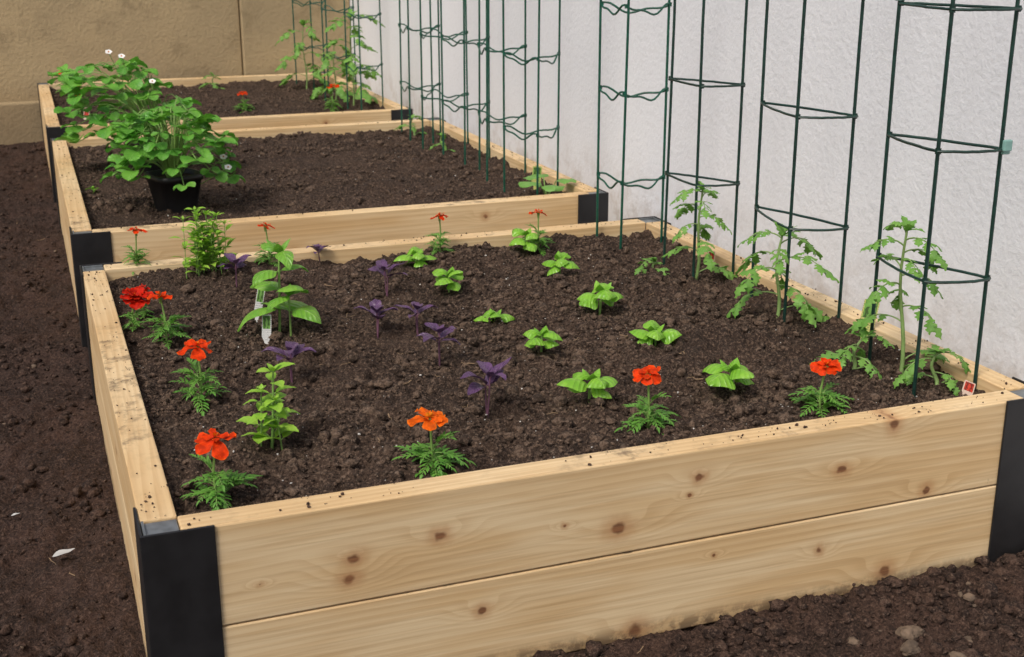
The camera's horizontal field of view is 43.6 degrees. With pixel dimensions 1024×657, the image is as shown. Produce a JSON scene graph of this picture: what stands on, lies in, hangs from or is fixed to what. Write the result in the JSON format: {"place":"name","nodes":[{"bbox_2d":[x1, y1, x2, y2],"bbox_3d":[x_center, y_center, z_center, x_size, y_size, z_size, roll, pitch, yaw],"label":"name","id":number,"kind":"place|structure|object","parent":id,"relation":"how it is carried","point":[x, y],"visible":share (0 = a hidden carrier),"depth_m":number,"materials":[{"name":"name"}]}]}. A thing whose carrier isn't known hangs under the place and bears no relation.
{"place":"outdoors","nodes":[
{"label":"outdoors","id":0,"kind":"place"},
{"bbox_2d":[74,101,89,114],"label":"marigold plant","id":1,"kind":"object","parent":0,"point":[79,110],"visible":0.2,"depth_m":4.64,"materials":[{"name":"green plant"}]},
{"bbox_2d":[0,141,1023,656],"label":"ground","id":2,"kind":"structure","parent":0,"point":[42,587],"depth_m":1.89,"materials":[{"name":"soil"}]},
{"bbox_2d":[0,101,42,144],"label":"wall footing","id":3,"kind":"object","parent":2,"relation":"on","point":[20,121],"depth_m":5.32,"materials":[{"name":"beige concrete"}]},
{"bbox_2d":[11,513,74,556],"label":"dry leaves","id":4,"kind":"object","parent":2,"relation":"on","point":[60,552],"visible":1,"depth_m":1.83,"materials":[{"name":"beige plant"}]},
{"bbox_2d":[0,0,242,101],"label":"concrete block wall","id":5,"kind":"structure","parent":2,"relation":"on","point":[40,39],"depth_m":5.40,"materials":[{"name":"beige concrete"}]},
{"bbox_2d":[37,72,412,202],"bbox_3d":[-1.154,-0.760,4.944,1.227,0.283,1.297,-6,19,-20],"label":"raised garden bed","id":6,"kind":"object","parent":2,"relation":"on","point":[275,104],"visible":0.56,"depth_m":4.85,"materials":[{"name":"brown wood"}]},
{"bbox_2d":[56,72,67,94],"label":"marigold plant","id":7,"kind":"object","parent":6,"relation":"on","point":[59,84],"visible":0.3,"depth_m":5.06,"materials":[{"name":"green plant"}]},
{"bbox_2d":[199,72,224,88],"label":"tomato plant","id":8,"kind":"object","parent":6,"relation":"on","point":[213,83],"visible":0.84,"depth_m":5.33,"materials":[{"name":"green plant"}]},
{"bbox_2d":[234,91,253,112],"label":"marigold plant","id":9,"kind":"object","parent":6,"relation":"on","point":[244,105],"visible":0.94,"depth_m":4.67,"materials":[{"name":"green plant"}]},
{"bbox_2d":[275,19,330,88],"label":"tomato plant","id":10,"kind":"object","parent":6,"relation":"on","point":[297,50],"visible":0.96,"depth_m":5.32,"materials":[{"name":"green plant"}]},
{"bbox_2d":[292,0,328,89],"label":"tomato cage","id":11,"kind":"object","parent":6,"relation":"on","point":[306,4],"visible":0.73,"depth_m":5.41,"materials":[{"name":"green metal"}]},
{"bbox_2d":[324,83,342,111],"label":"marigold plant","id":12,"kind":"object","parent":6,"relation":"on","point":[332,86],"visible":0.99,"depth_m":4.73,"materials":[{"name":"green plant"}]},
{"bbox_2d":[309,39,359,101],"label":"tomato plant","id":13,"kind":"object","parent":6,"relation":"on","point":[339,90],"visible":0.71,"depth_m":4.98,"materials":[{"name":"green plant"}]},
{"bbox_2d":[321,0,356,100],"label":"tomato cage","id":14,"kind":"object","parent":6,"relation":"on","point":[346,9],"visible":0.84,"depth_m":5.02,"materials":[{"name":"green metal"}]},
{"bbox_2d":[316,9,384,105],"bbox_3d":[-0.587,-0.988,4.757,0.255,0.389,0.258,-6,19,-20],"label":"tomato plant","id":15,"kind":"object","parent":6,"relation":"on","point":[367,97],"visible":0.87,"depth_m":4.74,"materials":[{"name":"green plant"}]},
{"bbox_2d":[343,0,383,109],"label":"tomato cage","id":16,"kind":"object","parent":6,"relation":"on","point":[358,18],"visible":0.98,"depth_m":4.65,"materials":[{"name":"green metal"}]},
{"bbox_2d":[238,0,351,81],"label":"wall pier","id":17,"kind":"structure","parent":2,"relation":"on","point":[265,25],"depth_m":5.63,"materials":[{"name":"beige concrete"}]},
{"bbox_2d":[50,117,608,347],"bbox_3d":[-0.580,-0.316,3.504,1.227,0.284,1.346,-6,19,-20],"label":"raised garden bed","id":18,"kind":"object","parent":2,"relation":"on","point":[303,186],"visible":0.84,"depth_m":3.18,"materials":[{"name":"brown wood"}]},
{"bbox_2d":[47,50,238,171],"bbox_3d":[-0.977,-0.581,3.426,0.488,0.335,0.390,-6,19,-20],"label":"potted strawberry plant","id":19,"kind":"object","parent":18,"relation":"on","point":[73,80],"visible":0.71,"depth_m":3.36,"materials":[{"name":"green plant"}]},
{"bbox_2d":[100,96,245,212],"bbox_3d":[-0.805,-0.409,3.026,0.335,0.264,0.303,-6,19,-20],"label":"potted strawberry plant","id":20,"kind":"object","parent":18,"relation":"on","point":[174,183],"visible":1,"depth_m":2.99,"materials":[{"name":"green plant"}]},
{"bbox_2d":[393,114,425,134],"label":"tomato plant","id":21,"kind":"object","parent":18,"relation":"on","point":[413,128],"visible":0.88,"depth_m":4.07,"materials":[{"name":"green plant"}]},
{"bbox_2d":[398,0,440,140],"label":"tomato cage","id":22,"kind":"object","parent":18,"relation":"on","point":[407,28],"visible":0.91,"depth_m":4.03,"materials":[{"name":"green metal"}]},
{"bbox_2d":[428,133,455,151],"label":"tomato plant","id":23,"kind":"object","parent":18,"relation":"on","point":[434,145],"visible":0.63,"depth_m":3.79,"materials":[{"name":"green plant"}]},
{"bbox_2d":[419,0,468,148],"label":"tomato cage","id":24,"kind":"object","parent":18,"relation":"on","point":[431,36],"visible":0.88,"depth_m":3.80,"materials":[{"name":"green metal"}]},
{"bbox_2d":[440,0,489,164],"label":"tomato cage","id":25,"kind":"object","parent":18,"relation":"on","point":[463,43],"visible":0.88,"depth_m":3.60,"materials":[{"name":"green metal"}]},
{"bbox_2d":[477,0,526,181],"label":"tomato cage","id":26,"kind":"object","parent":18,"relation":"on","point":[524,115],"visible":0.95,"depth_m":3.36,"materials":[{"name":"green metal"}]},
{"bbox_2d":[502,0,560,194],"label":"tomato cage","id":27,"kind":"object","parent":18,"relation":"on","point":[558,54],"visible":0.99,"depth_m":3.14,"materials":[{"name":"green metal"}]},
{"bbox_2d":[531,166,541,189],"bbox_3d":[0.061,-0.373,3.266,0.024,0.082,0.002,4,9,-6],"label":"plant tag","id":28,"kind":"object","parent":18,"relation":"on","point":[534,171],"visible":0.29,"depth_m":3.26,"materials":[{"name":"plastic"}]},
{"bbox_2d":[518,174,576,194],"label":"squash seedling","id":29,"kind":"object","parent":18,"relation":"on","point":[548,188],"visible":0.87,"depth_m":3.14,"materials":[{"name":"green plant"}]},
{"bbox_2d":[1,181,851,652],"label":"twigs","id":30,"kind":"object","parent":2,"relation":"on","point":[463,363],"visible":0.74,"depth_m":1.94,"materials":[{"name":"brown wood"}]},
{"bbox_2d":[2,176,986,656],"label":"pebbles","id":31,"kind":"object","parent":2,"relation":"on","point":[908,634],"visible":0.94,"depth_m":1.65,"materials":[{"name":"stone"}]},
{"bbox_2d":[79,216,1023,656],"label":"raised garden bed","id":32,"kind":"object","parent":2,"relation":"on","point":[575,522],"visible":0.84,"depth_m":1.71,"materials":[{"name":"brown wood"}]},
{"bbox_2d":[121,226,150,274],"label":"marigold plant","id":33,"kind":"object","parent":32,"relation":"on","point":[137,255],"visible":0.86,"depth_m":2.46,"materials":[{"name":"green plant"}]},
{"bbox_2d":[120,286,153,331],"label":"marigold plant","id":34,"kind":"object","parent":32,"relation":"on","point":[134,296],"visible":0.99,"depth_m":2.11,"materials":[{"name":"red plant"}]},
{"bbox_2d":[135,284,153,318],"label":"marigold plant","id":35,"kind":"object","parent":32,"relation":"on","point":[143,314],"visible":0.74,"depth_m":2.19,"materials":[{"name":"green plant"}]},
{"bbox_2d":[140,291,192,349],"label":"marigold plant","id":36,"kind":"object","parent":32,"relation":"on","point":[163,329],"visible":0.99,"depth_m":2.05,"materials":[{"name":"green plant"}]},
{"bbox_2d":[170,339,229,415],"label":"marigold plant","id":37,"kind":"object","parent":32,"relation":"on","point":[198,354],"visible":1,"depth_m":1.80,"materials":[{"name":"green plant"}]},
{"bbox_2d":[170,206,237,278],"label":"lemon basil plant","id":38,"kind":"object","parent":32,"relation":"on","point":[204,258],"visible":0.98,"depth_m":2.40,"materials":[{"name":"green plant"}]},
{"bbox_2d":[180,428,261,510],"bbox_3d":[-0.342,0.164,1.505,0.081,0.099,0.092,12,21,33],"label":"marigold plant","id":39,"kind":"object","parent":32,"relation":"on","point":[207,443],"visible":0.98,"depth_m":1.49,"materials":[{"name":"green plant"}]},
{"bbox_2d":[217,253,250,286],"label":"purple basil plant","id":40,"kind":"object","parent":32,"relation":"on","point":[238,262],"visible":0.99,"depth_m":2.33,"materials":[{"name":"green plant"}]},
{"bbox_2d":[254,289,264,321],"bbox_3d":[-0.430,-0.032,2.169,0.013,0.087,0.002,10,10,-8],"label":"plant tag","id":41,"kind":"object","parent":32,"relation":"on","point":[259,298],"visible":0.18,"depth_m":2.17,"materials":[{"name":"white plastic"}]},
{"bbox_2d":[252,222,278,266],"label":"marigold plant","id":42,"kind":"object","parent":32,"relation":"on","point":[264,256],"visible":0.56,"depth_m":2.51,"materials":[{"name":"green plant"}]},
{"bbox_2d":[262,314,270,343],"bbox_3d":[-0.399,0.012,2.078,0.015,0.071,0.001,2,10,-6],"label":"plant tag","id":43,"kind":"object","parent":32,"relation":"on","point":[266,326],"visible":0.76,"depth_m":2.08,"materials":[{"name":"white plastic"}]},
{"bbox_2d":[236,362,299,449],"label":"lemon basil plant","id":44,"kind":"object","parent":32,"relation":"on","point":[268,402],"visible":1,"depth_m":1.65,"materials":[{"name":"green plant"}]},
{"bbox_2d":[238,238,320,335],"bbox_3d":[-0.377,-0.063,2.087,0.137,0.166,0.111,-1,18,-2],"label":"leaf basil plant","id":45,"kind":"object","parent":32,"relation":"on","point":[299,309],"visible":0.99,"depth_m":2.07,"materials":[{"name":"green plant"}]},
{"bbox_2d":[261,341,316,382],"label":"purple basil plant","id":46,"kind":"object","parent":32,"relation":"on","point":[293,350],"visible":1,"depth_m":1.90,"materials":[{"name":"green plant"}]},
{"bbox_2d":[306,244,330,260],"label":"purple basil plant","id":47,"kind":"object","parent":32,"relation":"on","point":[318,248],"visible":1,"depth_m":2.55,"materials":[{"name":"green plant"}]},
{"bbox_2d":[354,299,397,337],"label":"purple basil plant","id":48,"kind":"object","parent":32,"relation":"on","point":[375,311],"visible":0.98,"depth_m":2.08,"materials":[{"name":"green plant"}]},
{"bbox_2d":[368,259,407,296],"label":"purple basil plant","id":49,"kind":"object","parent":32,"relation":"on","point":[380,265],"visible":1,"depth_m":2.30,"materials":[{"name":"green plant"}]},
{"bbox_2d":[393,246,436,267],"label":"basil plant","id":50,"kind":"object","parent":32,"relation":"on","point":[418,254],"visible":0.98,"depth_m":2.52,"materials":[{"name":"green plant"}]},
{"bbox_2d":[394,301,437,334],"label":"purple basil plant","id":51,"kind":"object","parent":32,"relation":"on","point":[418,308],"visible":1,"depth_m":2.10,"materials":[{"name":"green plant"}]},
{"bbox_2d":[391,407,475,478],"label":"marigold plant","id":52,"kind":"object","parent":32,"relation":"on","point":[439,418],"visible":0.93,"depth_m":1.58,"materials":[{"name":"green plant"}]},
{"bbox_2d":[417,322,460,365],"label":"purple basil plant","id":53,"kind":"object","parent":32,"relation":"on","point":[442,330],"visible":0.99,"depth_m":1.95,"materials":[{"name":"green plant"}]},
{"bbox_2d":[424,212,454,253],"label":"marigold plant","id":54,"kind":"object","parent":32,"relation":"on","point":[439,239],"visible":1,"depth_m":2.61,"materials":[{"name":"green plant"}]},
{"bbox_2d":[432,267,463,292],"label":"basil plant","id":55,"kind":"object","parent":32,"relation":"on","point":[451,272],"visible":0.98,"depth_m":2.32,"materials":[{"name":"green plant"}]},
{"bbox_2d":[460,357,511,416],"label":"purple basil plant","id":56,"kind":"object","parent":32,"relation":"on","point":[492,373],"visible":1,"depth_m":1.74,"materials":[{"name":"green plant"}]},
{"bbox_2d":[474,309,514,321],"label":"basil plant","id":57,"kind":"object","parent":32,"relation":"on","point":[504,317],"visible":1,"depth_m":2.17,"materials":[{"name":"green plant"}]},
{"bbox_2d":[509,228,537,251],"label":"basil plant","id":58,"kind":"object","parent":32,"relation":"on","point":[528,245],"visible":1,"depth_m":2.63,"materials":[{"name":"green plant"}]},
{"bbox_2d":[525,209,554,254],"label":"marigold plant","id":59,"kind":"object","parent":32,"relation":"on","point":[541,240],"visible":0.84,"depth_m":2.66,"materials":[{"name":"green plant"}]},
{"bbox_2d":[523,326,562,351],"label":"basil plant","id":60,"kind":"object","parent":32,"relation":"on","point":[546,333],"visible":1,"depth_m":2.00,"materials":[{"name":"green plant"}]},
{"bbox_2d":[542,251,579,275],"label":"basil plant","id":61,"kind":"object","parent":32,"relation":"on","point":[559,263],"visible":0.99,"depth_m":2.44,"materials":[{"name":"green plant"}]},
{"bbox_2d":[556,368,617,402],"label":"basil plant","id":62,"kind":"object","parent":32,"relation":"on","point":[596,385],"visible":1,"depth_m":1.77,"materials":[{"name":"green plant"}]},
{"bbox_2d":[577,281,623,314],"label":"basil plant","id":63,"kind":"object","parent":32,"relation":"on","point":[603,294],"visible":0.98,"depth_m":2.22,"materials":[{"name":"green plant"}]},
{"bbox_2d":[596,0,671,248],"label":"tomato cage","id":64,"kind":"object","parent":32,"relation":"on","point":[624,94],"visible":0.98,"depth_m":2.63,"materials":[{"name":"green metal"}]},
{"bbox_2d":[615,365,681,434],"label":"marigold plant","id":65,"kind":"object","parent":32,"relation":"on","point":[646,376],"visible":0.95,"depth_m":1.70,"materials":[{"name":"green plant"}]},
{"bbox_2d":[634,257,668,274],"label":"tomato plant","id":66,"kind":"object","parent":32,"relation":"on","point":[641,267],"visible":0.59,"depth_m":2.52,"materials":[{"name":"green plant"}]},
{"bbox_2d":[629,320,681,345],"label":"basil plant","id":67,"kind":"object","parent":32,"relation":"on","point":[656,332],"visible":0.99,"depth_m":2.05,"materials":[{"name":"green plant"}]},
{"bbox_2d":[661,181,736,279],"bbox_3d":[0.358,-0.182,2.433,0.137,0.204,0.130,15,23,39],"label":"tomato plant","id":68,"kind":"object","parent":32,"relation":"on","point":[710,263],"visible":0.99,"depth_m":2.41,"materials":[{"name":"green plant"}]},
{"bbox_2d":[663,0,747,279],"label":"tomato cage","id":69,"kind":"object","parent":32,"relation":"on","point":[701,86],"visible":0.99,"depth_m":2.41,"materials":[{"name":"green metal"}]},
{"bbox_2d":[708,251,714,261],"bbox_3d":[0.390,-0.123,2.521,0.014,0.060,0.004,6,15,-1],"label":"plant tag","id":70,"kind":"object","parent":32,"relation":"on","point":[712,255],"visible":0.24,"depth_m":2.52,"materials":[{"name":"red plastic"}]},
{"bbox_2d":[702,358,753,390],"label":"basil plant","id":71,"kind":"object","parent":32,"relation":"on","point":[737,371],"visible":1,"depth_m":1.81,"materials":[{"name":"green plant"}]},
{"bbox_2d":[726,221,839,327],"bbox_3d":[0.455,-0.075,2.156,0.191,0.208,0.139,6,19,19],"label":"tomato plant","id":72,"kind":"object","parent":32,"relation":"on","point":[809,312],"visible":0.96,"depth_m":2.13,"materials":[{"name":"green plant"}]},
{"bbox_2d":[750,0,864,322],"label":"tomato cage","id":73,"kind":"object","parent":32,"relation":"on","point":[797,116],"visible":0.98,"depth_m":2.10,"materials":[{"name":"green metal"}]},
{"bbox_2d":[788,358,854,417],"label":"marigold plant","id":74,"kind":"object","parent":32,"relation":"on","point":[823,367],"visible":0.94,"depth_m":1.77,"materials":[{"name":"green plant"}]},
{"bbox_2d":[809,327,894,379],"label":"tomato plant","id":75,"kind":"object","parent":32,"relation":"on","point":[861,352],"visible":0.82,"depth_m":1.94,"materials":[{"name":"green plant"}]},
{"bbox_2d":[860,299,879,338],"bbox_3d":[0.571,0.000,2.066,0.026,0.092,0.002,13,1,-6],"label":"plant tag","id":76,"kind":"object","parent":32,"relation":"on","point":[866,311],"visible":0.47,"depth_m":2.06,"materials":[{"name":"plastic"}]},
{"bbox_2d":[844,215,947,371],"bbox_3d":[0.588,-0.041,1.913,0.172,0.257,0.123,6,18,18],"label":"tomato plant","id":77,"kind":"object","parent":32,"relation":"on","point":[906,224],"visible":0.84,"depth_m":1.88,"materials":[{"name":"green plant"}]},
{"bbox_2d":[893,344,970,395],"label":"tomato plant","id":78,"kind":"object","parent":32,"relation":"on","point":[906,377],"visible":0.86,"depth_m":1.86,"materials":[{"name":"green plant"}]},
{"bbox_2d":[868,0,1022,396],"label":"tomato cage","id":79,"kind":"object","parent":32,"relation":"on","point":[952,9],"visible":0.98,"depth_m":1.79,"materials":[{"name":"green metal"}]},
{"bbox_2d":[1001,139,1012,154],"bbox_3d":[0.674,-0.248,1.749,0.016,0.021,0.015,-6,19,-20],"label":"cage clip","id":80,"kind":"object","parent":79,"relation":"attached to","point":[1006,146],"visible":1,"depth_m":1.74,"materials":[{"name":"teal plastic"}]},
{"bbox_2d":[962,380,975,395],"bbox_3d":[0.652,0.098,1.837,0.018,0.046,0.002,21,-9,-9],"label":"plant tag","id":81,"kind":"object","parent":32,"relation":"on","point":[968,388],"visible":0.63,"depth_m":1.84,"materials":[{"name":"red plastic"}]},
{"bbox_2d":[349,0,1023,380],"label":"white stucco wall","id":82,"kind":"structure","parent":2,"relation":"on","point":[973,114],"depth_m":2.51,"materials":[{"name":"white paint"}]}
]}

